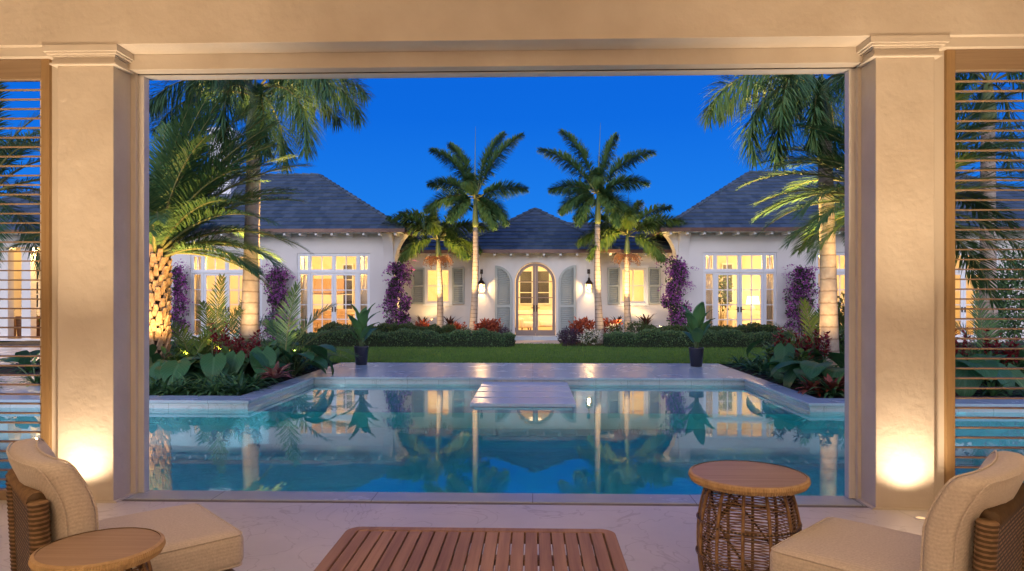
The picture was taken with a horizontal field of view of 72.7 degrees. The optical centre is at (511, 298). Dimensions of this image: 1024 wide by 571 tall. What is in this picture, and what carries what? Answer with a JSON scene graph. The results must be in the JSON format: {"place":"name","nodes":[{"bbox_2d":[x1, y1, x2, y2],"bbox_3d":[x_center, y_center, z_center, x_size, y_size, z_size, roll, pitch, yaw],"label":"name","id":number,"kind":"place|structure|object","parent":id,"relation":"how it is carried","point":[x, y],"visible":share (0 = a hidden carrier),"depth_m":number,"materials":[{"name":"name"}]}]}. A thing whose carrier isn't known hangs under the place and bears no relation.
{"place":"outdoors","nodes":[
{"label":"outdoors","id":0,"kind":"place"},
{"bbox_2d":[0,345,39,392],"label":"garden paving","id":1,"kind":"structure","parent":0,"point":[14,388],"depth_m":13.14,"materials":[{"name":"stone"}]},
{"bbox_2d":[0,500,927,570],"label":"patio floor","id":2,"kind":"structure","parent":0,"point":[291,536],"depth_m":4.67,"materials":[{"name":"stone"}]},
{"bbox_2d":[28,527,165,570],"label":"side table","id":3,"kind":"object","parent":2,"relation":"on","point":[122,549],"visible":1,"depth_m":2.49,"materials":[{"name":"brown wood"}]},
{"bbox_2d":[5,438,243,570],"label":"lounge chair","id":4,"kind":"object","parent":2,"relation":"on","point":[50,497],"visible":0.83,"depth_m":2.95,"materials":[{"name":"fabric"}]},
{"bbox_2d":[314,527,627,570],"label":"coffee table","id":5,"kind":"object","parent":2,"relation":"on","point":[394,549],"visible":1,"depth_m":3.05,"materials":[{"name":"brown wood"}]},
{"bbox_2d":[121,499,868,507],"bbox_3d":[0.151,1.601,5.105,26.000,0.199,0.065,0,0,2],"label":"door track","id":6,"kind":"object","parent":2,"relation":"on","point":[462,503],"depth_m":5.12,"materials":[{"name":"grey metal"}]},
{"bbox_2d":[0,0,1023,509],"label":"pavilion","id":7,"kind":"structure","parent":2,"relation":"on","point":[92,66],"depth_m":5.07,"materials":[{"name":"paint"}]},
{"bbox_2d":[688,460,810,570],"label":"side table","id":8,"kind":"object","parent":2,"relation":"on","point":[745,479],"visible":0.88,"depth_m":3.41,"materials":[{"name":"wicker"}]},
{"bbox_2d":[770,450,1023,570],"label":"lounge chair","id":9,"kind":"object","parent":2,"relation":"on","point":[974,521],"visible":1,"depth_m":2.60,"materials":[{"name":"fabric"}]},
{"bbox_2d":[0,383,1023,495],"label":"water","id":10,"kind":"structure","parent":0,"point":[597,439],"depth_m":7.99,"materials":[{"name":"liquid"}]},
{"bbox_2d":[470,382,575,406],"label":"stone jetty","id":11,"kind":"object","parent":10,"relation":"on","point":[523,394],"visible":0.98,"depth_m":11.34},
{"bbox_2d":[0,362,1023,505],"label":"pool deck","id":12,"kind":"structure","parent":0,"point":[547,371],"depth_m":10.69,"materials":[{"name":"stone"}]},
{"bbox_2d":[335,302,379,364],"bbox_3d":[-3.506,0.786,15.884,1.016,1.427,0.859,0,0,-12],"label":"potted plant","id":13,"kind":"object","parent":12,"relation":"on","point":[363,330],"visible":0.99,"depth_m":15.75,"materials":[{"name":"green plant"}]},
{"bbox_2d":[672,302,715,366],"bbox_3d":[4.006,0.778,15.385,0.940,1.441,0.966,0,0,15],"label":"potted plant","id":14,"kind":"object","parent":12,"relation":"on","point":[698,327],"visible":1,"depth_m":15.33,"materials":[{"name":"green plant"}]},
{"bbox_2d":[0,362,1023,397],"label":"planting soil","id":15,"kind":"structure","parent":0,"point":[11,369],"depth_m":13.04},
{"bbox_2d":[0,82,39,277],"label":"date palm","id":16,"kind":"object","parent":15,"relation":"on","point":[6,161],"visible":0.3,"depth_m":14.86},
{"bbox_2d":[0,350,39,380],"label":"elephant ear","id":17,"kind":"object","parent":15,"relation":"on","point":[23,360],"visible":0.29,"depth_m":12.53},
{"bbox_2d":[149,344,167,369],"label":"elephant ear","id":18,"kind":"object","parent":15,"relation":"on","point":[154,357],"visible":0.14,"depth_m":12.76},
{"bbox_2d":[4,86,314,359],"bbox_3d":[-6.721,-1.315,13.626,4.901,5.676,5.498,0,0,-43],"label":"date palm","id":19,"kind":"object","parent":15,"relation":"on","point":[185,182],"visible":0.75,"depth_m":13.16,"materials":[{"name":"plant"}]},
{"bbox_2d":[149,375,189,394],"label":"fern","id":20,"kind":"object","parent":15,"relation":"on","point":[162,387],"visible":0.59,"depth_m":11.13,"materials":[{"name":"green plant"}]},
{"bbox_2d":[150,376,196,395],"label":"fern","id":21,"kind":"object","parent":15,"relation":"on","point":[176,391],"visible":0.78,"depth_m":11.11,"materials":[{"name":"green plant"}]},
{"bbox_2d":[159,346,189,360],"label":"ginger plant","id":22,"kind":"object","parent":15,"relation":"on","point":[172,357],"visible":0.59,"depth_m":13.10,"materials":[{"name":"green plant"}]},
{"bbox_2d":[149,353,203,386],"bbox_3d":[-5.685,1.296,11.924,1.083,0.695,1.187,0,0,14],"label":"elephant ear","id":23,"kind":"object","parent":15,"relation":"on","point":[165,371],"visible":0.61,"depth_m":11.60},
{"bbox_2d":[178,352,228,385],"bbox_3d":[-5.550,1.281,12.161,1.501,0.709,0.686,0,0,33],"label":"elephant ear","id":24,"kind":"object","parent":15,"relation":"on","point":[210,363],"visible":0.48,"depth_m":11.89},
{"bbox_2d":[161,320,250,363],"bbox_3d":[-6.374,0.969,13.750,2.436,1.123,1.478,0,0,2],"label":"plant","id":25,"kind":"object","parent":15,"relation":"on","point":[190,342],"visible":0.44,"depth_m":13.97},
{"bbox_2d":[191,375,234,396],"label":"fern","id":26,"kind":"object","parent":15,"relation":"on","point":[211,391],"visible":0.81,"depth_m":11.09,"materials":[{"name":"green plant"}]},
{"bbox_2d":[171,273,262,354],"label":"palm","id":27,"kind":"object","parent":15,"relation":"on","point":[203,304],"visible":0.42,"depth_m":14.79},
{"bbox_2d":[208,321,231,354],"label":"flower spike plant","id":28,"kind":"object","parent":15,"relation":"on","point":[215,335],"visible":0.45,"depth_m":13.34,"materials":[{"name":"red plant"}]},
{"bbox_2d":[177,350,274,378],"bbox_3d":[-5.153,1.239,12.582,1.655,0.657,1.010,0,0,-8],"label":"elephant ear","id":29,"kind":"object","parent":15,"relation":"on","point":[234,361],"visible":0.4,"depth_m":12.28},
{"bbox_2d":[217,372,268,395],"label":"fern","id":30,"kind":"object","parent":15,"relation":"on","point":[242,390],"visible":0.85,"depth_m":11.12,"materials":[{"name":"green plant"}]},
{"bbox_2d":[233,338,253,376],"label":"flower spike plant","id":31,"kind":"object","parent":15,"relation":"on","point":[247,369],"visible":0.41,"depth_m":12.81,"materials":[{"name":"red plant"}]},
{"bbox_2d":[224,373,279,390],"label":"fern","id":32,"kind":"object","parent":15,"relation":"on","point":[250,380],"visible":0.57,"depth_m":11.53,"materials":[{"name":"green plant"}]},
{"bbox_2d":[222,346,292,381],"bbox_3d":[-4.817,1.196,12.821,1.272,0.688,1.336,0,0,2],"label":"elephant ear","id":33,"kind":"object","parent":15,"relation":"on","point":[268,352],"visible":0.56,"depth_m":12.58},
{"bbox_2d":[149,78,375,357],"bbox_3d":[-5.368,-2.717,15.545,5.171,8.445,4.654,0,0,43],"label":"royal palm","id":34,"kind":"object","parent":15,"relation":"on","point":[248,91],"visible":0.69,"depth_m":15.00,"materials":[{"name":"plant"}]},
{"bbox_2d":[256,362,295,379],"bbox_3d":[-4.118,1.246,12.125,0.698,0.339,0.690,0,0,11],"label":"bromeliad","id":35,"kind":"object","parent":15,"relation":"on","point":[276,371],"visible":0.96,"depth_m":12.05,"materials":[{"name":"red plant"}]},
{"bbox_2d":[276,342,316,372],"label":"plant","id":36,"kind":"object","parent":15,"relation":"on","point":[288,351],"visible":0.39,"depth_m":14.14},
{"bbox_2d":[239,281,361,363],"bbox_3d":[-4.475,0.565,14.441,2.828,1.930,1.864,0,0,2],"label":"palm","id":37,"kind":"object","parent":15,"relation":"on","point":[276,332],"visible":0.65,"depth_m":14.64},
{"bbox_2d":[270,339,336,377],"bbox_3d":[-4.143,1.152,13.337,1.477,0.783,1.138,0,0,-34],"label":"elephant ear","id":38,"kind":"object","parent":15,"relation":"on","point":[321,363],"visible":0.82,"depth_m":13.40},
{"bbox_2d":[696,74,844,367],"bbox_3d":[6.217,-2.472,14.208,4.833,7.947,4.544,0,0,31],"label":"royal palm","id":39,"kind":"object","parent":15,"relation":"on","point":[793,94],"visible":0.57,"depth_m":13.77,"materials":[{"name":"plant"}]},
{"bbox_2d":[769,342,822,383],"bbox_3d":[5.443,1.279,12.836,1.354,0.949,0.781,0,0,-38],"label":"elephant ear","id":40,"kind":"object","parent":15,"relation":"on","point":[781,352],"visible":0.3,"depth_m":12.73},
{"bbox_2d":[792,332,813,360],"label":"flower spike plant","id":41,"kind":"object","parent":15,"relation":"on","point":[799,343],"visible":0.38,"depth_m":12.81,"materials":[{"name":"red plant"}]},
{"bbox_2d":[762,351,844,387],"bbox_3d":[5.023,1.294,11.950,1.539,0.786,1.574,0,0,26],"label":"elephant ear","id":42,"kind":"object","parent":15,"relation":"on","point":[793,371],"visible":0.43,"depth_m":12.07},
{"bbox_2d":[762,334,844,359],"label":"green shrub","id":43,"kind":"object","parent":15,"relation":"on","point":[842,351],"visible":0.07,"depth_m":15.14,"materials":[{"name":"green plant"}]},
{"bbox_2d":[767,296,844,349],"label":"palm","id":44,"kind":"object","parent":15,"relation":"on","point":[815,318],"visible":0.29,"depth_m":15.24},
{"bbox_2d":[794,375,825,396],"bbox_3d":[4.828,1.365,11.078,0.605,0.331,0.608,0,0,37],"label":"croton","id":45,"kind":"object","parent":15,"relation":"on","point":[809,384],"visible":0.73,"depth_m":11.04,"materials":[{"name":"plant"}]},
{"bbox_2d":[800,360,844,380],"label":"elephant ear","id":46,"kind":"object","parent":15,"relation":"on","point":[811,370],"visible":0.3,"depth_m":11.20},
{"bbox_2d":[810,329,836,366],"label":"flower spike plant","id":47,"kind":"object","parent":15,"relation":"on","point":[817,342],"visible":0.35,"depth_m":13.41,"materials":[{"name":"red plant"}]},
{"bbox_2d":[803,372,844,397],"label":"fern","id":48,"kind":"object","parent":15,"relation":"on","point":[834,392],"visible":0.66,"depth_m":10.82,"materials":[{"name":"green plant"}]},
{"bbox_2d":[809,373,844,391],"bbox_3d":[5.027,1.340,10.956,0.600,0.303,0.602,0,0,34],"label":"croton","id":49,"kind":"object","parent":15,"relation":"on","point":[830,382],"visible":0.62,"depth_m":10.88,"materials":[{"name":"plant"}]},
{"bbox_2d":[837,292,844,344],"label":"green shrub","id":50,"kind":"object","parent":15,"relation":"on","point":[841,317],"visible":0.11,"depth_m":15.73,"materials":[{"name":"green plant"}]},
{"bbox_2d":[737,78,1023,314],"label":"date palm","id":51,"kind":"object","parent":15,"relation":"on","point":[833,162],"visible":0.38,"depth_m":13.10,"materials":[{"name":"plant"}]},
{"bbox_2d":[955,325,975,359],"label":"flower spike plant","id":52,"kind":"object","parent":15,"relation":"on","point":[963,342],"visible":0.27,"depth_m":12.40,"materials":[{"name":"red plant"}]},
{"bbox_2d":[955,354,1020,396],"bbox_3d":[7.393,1.268,11.462,1.363,0.778,1.383,0,0,-36],"label":"elephant ear","id":53,"kind":"object","parent":15,"relation":"on","point":[977,373],"visible":0.68,"depth_m":10.96},
{"bbox_2d":[955,290,1022,354],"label":"palm","id":54,"kind":"object","parent":15,"relation":"on","point":[986,323],"visible":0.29,"depth_m":14.05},
{"bbox_2d":[955,72,1023,350],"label":"royal palm","id":55,"kind":"object","parent":15,"relation":"on","point":[984,86],"visible":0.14,"depth_m":15.06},
{"bbox_2d":[956,345,1023,385],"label":"green shrub","id":56,"kind":"object","parent":15,"relation":"on","point":[973,352],"visible":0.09,"depth_m":12.46,"materials":[{"name":"green plant"}]},
{"bbox_2d":[979,330,1004,382],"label":"flower spike plant","id":57,"kind":"object","parent":15,"relation":"on","point":[988,345],"visible":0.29,"depth_m":12.66,"materials":[{"name":"red plant"}]},
{"bbox_2d":[974,380,1022,396],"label":"fern","id":58,"kind":"object","parent":15,"relation":"on","point":[992,392],"visible":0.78,"depth_m":10.85,"materials":[{"name":"green plant"}]},
{"bbox_2d":[976,346,1023,386],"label":"elephant ear","id":59,"kind":"object","parent":15,"relation":"on","point":[1016,372],"visible":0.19,"depth_m":12.06},
{"bbox_2d":[997,240,1023,350],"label":"green shrub","id":60,"kind":"object","parent":15,"relation":"on","point":[1004,313],"visible":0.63,"depth_m":17.06,"materials":[{"name":"green plant"}]},
{"bbox_2d":[999,337,1023,375],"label":"flower spike plant","id":61,"kind":"object","parent":15,"relation":"on","point":[1015,353],"visible":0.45,"depth_m":12.28,"materials":[{"name":"red plant"}]},
{"bbox_2d":[0,340,1023,347],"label":"bed soil","id":62,"kind":"structure","parent":0,"point":[38,343],"depth_m":23.19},
{"bbox_2d":[170,259,192,338],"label":"bougainvillea","id":63,"kind":"object","parent":62,"relation":"on","point":[179,296],"visible":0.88,"depth_m":24.21,"materials":[{"name":"purple plant"}]},
{"bbox_2d":[259,262,297,340],"bbox_3d":[-8.223,0.111,24.161,1.665,2.825,0.647,0,0,-5],"label":"bougainvillea","id":64,"kind":"object","parent":62,"relation":"on","point":[277,276],"visible":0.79,"depth_m":24.09,"materials":[{"name":"purple plant"}]},
{"bbox_2d":[317,321,445,333],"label":"hedge","id":65,"kind":"object","parent":62,"relation":"on","point":[386,327],"visible":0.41,"depth_m":22.75,"materials":[{"name":"green plant"}]},
{"bbox_2d":[376,259,415,325],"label":"bougainvillea","id":66,"kind":"object","parent":62,"relation":"on","point":[394,289],"visible":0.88,"depth_m":23.97,"materials":[{"name":"purple plant"}]},
{"bbox_2d":[383,203,490,327],"bbox_3d":[-2.647,-1.062,23.958,3.293,5.130,2.757,0,0,-34],"label":"foxtail palm","id":67,"kind":"object","parent":62,"relation":"on","point":[447,232],"visible":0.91,"depth_m":23.85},
{"bbox_2d":[422,127,529,332],"bbox_3d":[-1.178,-2.190,23.311,3.395,7.403,2.657,0,0,-41],"label":"foxtail palm","id":68,"kind":"object","parent":62,"relation":"on","point":[488,211],"visible":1,"depth_m":23.09,"materials":[{"name":"plant"}]},
{"bbox_2d":[473,317,504,332],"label":"croton shrub","id":69,"kind":"object","parent":62,"relation":"on","point":[491,325],"visible":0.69,"depth_m":22.67,"materials":[{"name":"red plant"}]},
{"bbox_2d":[0,127,1023,341],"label":"house","id":70,"kind":"structure","parent":62,"relation":"on","point":[534,260],"depth_m":25.11,"materials":[{"name":"white paint"}]},
{"bbox_2d":[196,257,206,334],"bbox_3d":[-11.152,-0.086,24.984,0.406,2.873,0.095,0,0,2],"label":"curtain","id":71,"kind":"object","parent":70,"relation":"hanging from","point":[198,286],"visible":0.15,"depth_m":24.98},
{"bbox_2d":[204,273,226,335],"bbox_3d":[-10.514,0.205,24.677,0.826,2.229,0.131,0,0,2],"label":"glazed door","id":72,"kind":"structure","parent":70,"relation":"in","point":[205,274],"depth_m":24.69,"materials":[{"name":"white paint"}]},
{"bbox_2d":[191,254,261,335],"bbox_3d":[-10.097,-0.207,24.688,2.826,3.073,0.125,0,0,2],"label":"french window","id":73,"kind":"structure","parent":70,"relation":"in","point":[227,269],"depth_m":24.69,"materials":[{"name":"white paint"}]},
{"bbox_2d":[227,273,242,335],"bbox_3d":[-9.682,0.205,24.653,0.826,2.229,0.131,0,0,2],"label":"glazed door","id":74,"kind":"structure","parent":70,"relation":"in","point":[228,274],"depth_m":24.67,"materials":[{"name":"white paint"}]},
{"bbox_2d":[301,256,306,332],"bbox_3d":[-7.348,-0.086,24.871,0.406,2.873,0.095,0,0,2],"label":"curtain","id":75,"kind":"object","parent":70,"relation":"hanging from","point":[304,293],"visible":0.34,"depth_m":24.87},
{"bbox_2d":[310,273,333,331],"bbox_3d":[-6.702,0.205,24.564,0.833,2.229,0.131,0,0,2],"label":"glazed door","id":76,"kind":"structure","parent":70,"relation":"in","point":[311,274],"depth_m":24.58,"materials":[{"name":"white paint"}]},
{"bbox_2d":[313,279,344,327],"bbox_3d":[-7.907,0.190,29.590,1.600,2.080,0.415,0,0,2],"label":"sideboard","id":77,"kind":"object","parent":70,"relation":"on","point":[317,284],"visible":0.26,"depth_m":29.63,"materials":[{"name":"brown wood"}]},
{"bbox_2d":[297,253,369,333],"bbox_3d":[-6.283,-0.207,24.575,2.846,3.073,0.125,0,0,2],"label":"french window","id":78,"kind":"structure","parent":70,"relation":"in","point":[358,270],"depth_m":24.55,"materials":[{"name":"white paint"}]},
{"bbox_2d":[334,273,356,323],"bbox_3d":[-5.864,0.205,24.539,0.833,2.229,0.131,0,0,2],"label":"glazed door","id":79,"kind":"structure","parent":70,"relation":"in","point":[335,274],"depth_m":24.55,"materials":[{"name":"white paint"}]},
{"bbox_2d":[342,264,353,310],"bbox_3d":[-7.018,-0.500,29.771,0.500,2.000,0.060,0,0,2],"label":"rear window","id":80,"kind":"structure","parent":70,"relation":"in","point":[349,278],"depth_m":29.78,"materials":[{"name":"white paint"}]},
{"bbox_2d":[361,256,366,309],"bbox_3d":[-5.203,-0.086,24.808,0.406,2.873,0.095,0,0,2],"label":"curtain","id":81,"kind":"object","parent":70,"relation":"hanging from","point":[363,286],"visible":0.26,"depth_m":24.80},
{"bbox_2d":[423,266,452,305],"bbox_3d":[-2.767,-0.487,26.014,1.110,1.499,0.140,0,0,2],"label":"window","id":82,"kind":"structure","parent":70,"relation":"in","point":[427,303],"depth_m":25.97,"materials":[{"name":"white paint"}]},
{"bbox_2d":[516,263,534,335],"bbox_3d":[0.488,0.021,25.237,0.715,2.628,0.145,0,0,2],"label":"arched door","id":83,"kind":"structure","parent":70,"relation":"in","point":[518,332],"depth_m":25.25,"materials":[{"name":"beige paint"}]},
{"bbox_2d":[519,270,532,304],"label":"rear window","id":84,"kind":"structure","parent":70,"relation":"in","point":[525,288],"depth_m":30.17,"materials":[{"name":"white paint"}]},
{"bbox_2d":[515,310,539,331],"bbox_3d":[0.513,0.902,27.332,0.870,0.902,0.879,0,0,-27],"label":"armchair","id":85,"kind":"object","parent":70,"relation":"on","point":[525,321],"visible":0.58,"depth_m":27.13,"materials":[{"name":"fabric"}]},
{"bbox_2d":[529,310,555,329],"bbox_3d":[1.380,0.902,28.312,1.520,0.902,0.879,0,0,2],"label":"sofa","id":86,"kind":"object","parent":70,"relation":"on","point":[545,320],"visible":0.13,"depth_m":28.51,"materials":[{"name":"fabric"}]},
{"bbox_2d":[538,270,549,304],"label":"rear window","id":87,"kind":"structure","parent":70,"relation":"in","point":[543,275],"depth_m":30.14,"materials":[{"name":"white paint"}]},
{"bbox_2d":[535,263,554,335],"bbox_3d":[1.203,0.021,25.216,0.715,2.628,0.145,0,0,2],"label":"arched door","id":88,"kind":"structure","parent":70,"relation":"in","point":[537,332],"depth_m":25.23,"materials":[{"name":"beige paint"}]},
{"bbox_2d":[618,265,648,305],"bbox_3d":[4.489,-0.487,25.798,1.126,1.499,0.140,0,0,2],"label":"window","id":89,"kind":"structure","parent":70,"relation":"in","point":[632,267],"depth_m":25.75,"materials":[{"name":"white paint"}]},
{"bbox_2d":[706,256,711,326],"bbox_3d":[6.854,-0.086,24.450,0.406,2.873,0.095,0,0,2],"label":"curtain","id":90,"kind":"object","parent":70,"relation":"hanging from","point":[709,293],"visible":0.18,"depth_m":24.44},
{"bbox_2d":[718,275,734,325],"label":"indoor tree","id":91,"kind":"object","parent":70,"relation":"on","point":[722,294],"visible":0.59,"depth_m":26.10,"materials":[{"name":"green plant"}]},
{"bbox_2d":[716,273,738,325],"bbox_3d":[7.479,0.205,24.143,0.813,2.229,0.131,0,0,2],"label":"glazed door","id":92,"kind":"structure","parent":70,"relation":"in","point":[717,274],"depth_m":24.16,"materials":[{"name":"white paint"}]},
{"bbox_2d":[721,263,733,303],"bbox_3d":[9.061,-0.650,29.294,0.500,1.700,0.060,0,0,2],"label":"rear window","id":93,"kind":"structure","parent":70,"relation":"in","point":[723,265],"depth_m":29.28,"materials":[{"name":"white paint"}]},
{"bbox_2d":[703,252,776,325],"bbox_3d":[7.889,-0.207,24.154,2.786,3.073,0.125,0,0,2],"label":"french window","id":94,"kind":"structure","parent":70,"relation":"in","point":[714,270],"depth_m":24.13,"materials":[{"name":"white paint"}]},
{"bbox_2d":[725,310,759,326],"bbox_3d":[9.121,0.902,26.781,1.720,0.902,0.879,0,0,-4],"label":"sofa","id":95,"kind":"object","parent":70,"relation":"on","point":[732,314],"visible":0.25,"depth_m":26.97,"materials":[{"name":"fabric"}]},
{"bbox_2d":[739,273,762,324],"bbox_3d":[8.297,0.205,24.119,0.813,2.229,0.131,0,0,2],"label":"glazed door","id":96,"kind":"structure","parent":70,"relation":"in","point":[740,274],"depth_m":24.14,"materials":[{"name":"white paint"}]},
{"bbox_2d":[761,256,772,325],"bbox_3d":[8.939,-0.086,24.388,0.406,2.873,0.095,0,0,2],"label":"curtain","id":97,"kind":"object","parent":70,"relation":"hanging from","point":[769,296],"visible":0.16,"depth_m":24.38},
{"bbox_2d":[816,252,844,325],"bbox_3d":[11.728,-0.207,24.040,2.762,3.073,0.125,0,0,2],"label":"french window","id":98,"kind":"structure","parent":70,"relation":"in","point":[839,254],"depth_m":24.04,"materials":[{"name":"white paint"}]},
{"bbox_2d":[955,272,962,336],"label":"glazed door","id":99,"kind":"structure","parent":70,"relation":"in","point":[956,273],"depth_m":23.92,"materials":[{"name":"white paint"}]},
{"bbox_2d":[556,325,582,345],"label":"shrub","id":100,"kind":"object","parent":62,"relation":"on","point":[567,338],"visible":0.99,"depth_m":22.07,"materials":[{"name":"purple plant"}]},
{"bbox_2d":[568,316,595,343],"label":"croton shrub","id":101,"kind":"object","parent":62,"relation":"on","point":[586,324],"visible":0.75,"depth_m":22.93,"materials":[{"name":"red plant"}]},
{"bbox_2d":[577,329,602,345],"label":"flowering shrub","id":102,"kind":"object","parent":62,"relation":"on","point":[586,334],"visible":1,"depth_m":21.95,"materials":[{"name":"white plant"}]},
{"bbox_2d":[536,123,656,343],"bbox_3d":[2.894,-2.229,23.591,3.277,7.484,3.313,0,0,-41],"label":"foxtail palm","id":103,"kind":"object","parent":62,"relation":"on","point":[596,179],"visible":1,"depth_m":22.98,"materials":[{"name":"plant"}]},
{"bbox_2d":[573,193,686,331],"bbox_3d":[4.052,-1.097,23.799,3.709,5.209,3.053,0,0,-35],"label":"foxtail palm","id":104,"kind":"object","parent":62,"relation":"on","point":[650,221],"visible":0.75,"depth_m":23.61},
{"bbox_2d":[655,255,698,325],"bbox_3d":[5.592,-0.044,23.726,1.512,3.092,0.696,0,0,2],"label":"bougainvillea","id":105,"kind":"object","parent":62,"relation":"on","point":[673,291],"visible":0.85,"depth_m":23.68,"materials":[{"name":"purple plant"}]},
{"bbox_2d":[639,322,781,334],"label":"hedge","id":106,"kind":"object","parent":62,"relation":"on","point":[754,327],"visible":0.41,"depth_m":22.42,"materials":[{"name":"green plant"}]},
{"bbox_2d":[782,264,819,338],"bbox_3d":[9.923,0.160,23.687,1.515,2.709,0.703,0,0,2],"label":"bougainvillea","id":107,"kind":"object","parent":62,"relation":"on","point":[801,275],"visible":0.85,"depth_m":23.58,"materials":[{"name":"purple plant"}]},
{"bbox_2d":[0,73,1023,222],"label":"sky","id":108,"kind":"structure","parent":0,"point":[388,166],"materials":[{"name":"blue"}]},
{"bbox_2d":[35,344,1004,363],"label":"lawn","id":109,"kind":"structure","parent":0,"point":[480,349],"depth_m":19.18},
{"bbox_2d":[190,298,291,342],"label":"palm","id":110,"kind":"object","parent":109,"relation":"on","point":[237,332],"visible":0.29,"depth_m":17.39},
{"bbox_2d":[287,327,515,346],"bbox_3d":[-3.525,1.224,22.009,7.319,0.692,0.939,0,0,2],"label":"hedge","id":111,"kind":"object","parent":109,"relation":"on","point":[406,337],"visible":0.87,"depth_m":21.68,"materials":[{"name":"green plant"}]},
{"bbox_2d":[603,328,792,347],"bbox_3d":[5.779,1.214,21.737,5.887,0.631,0.933,0,0,2],"label":"hedge","id":112,"kind":"object","parent":109,"relation":"on","point":[658,338],"visible":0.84,"depth_m":21.42,"materials":[{"name":"green plant"}]},
{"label":"pool basin","id":113,"kind":"structure","parent":0,"visible":0},
{"bbox_2d":[0,379,1023,411],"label":"pool edge","id":114,"kind":"object","parent":113,"relation":"attached to","point":[368,381],"visible":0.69,"depth_m":13.03,"materials":[{"name":"stone"}]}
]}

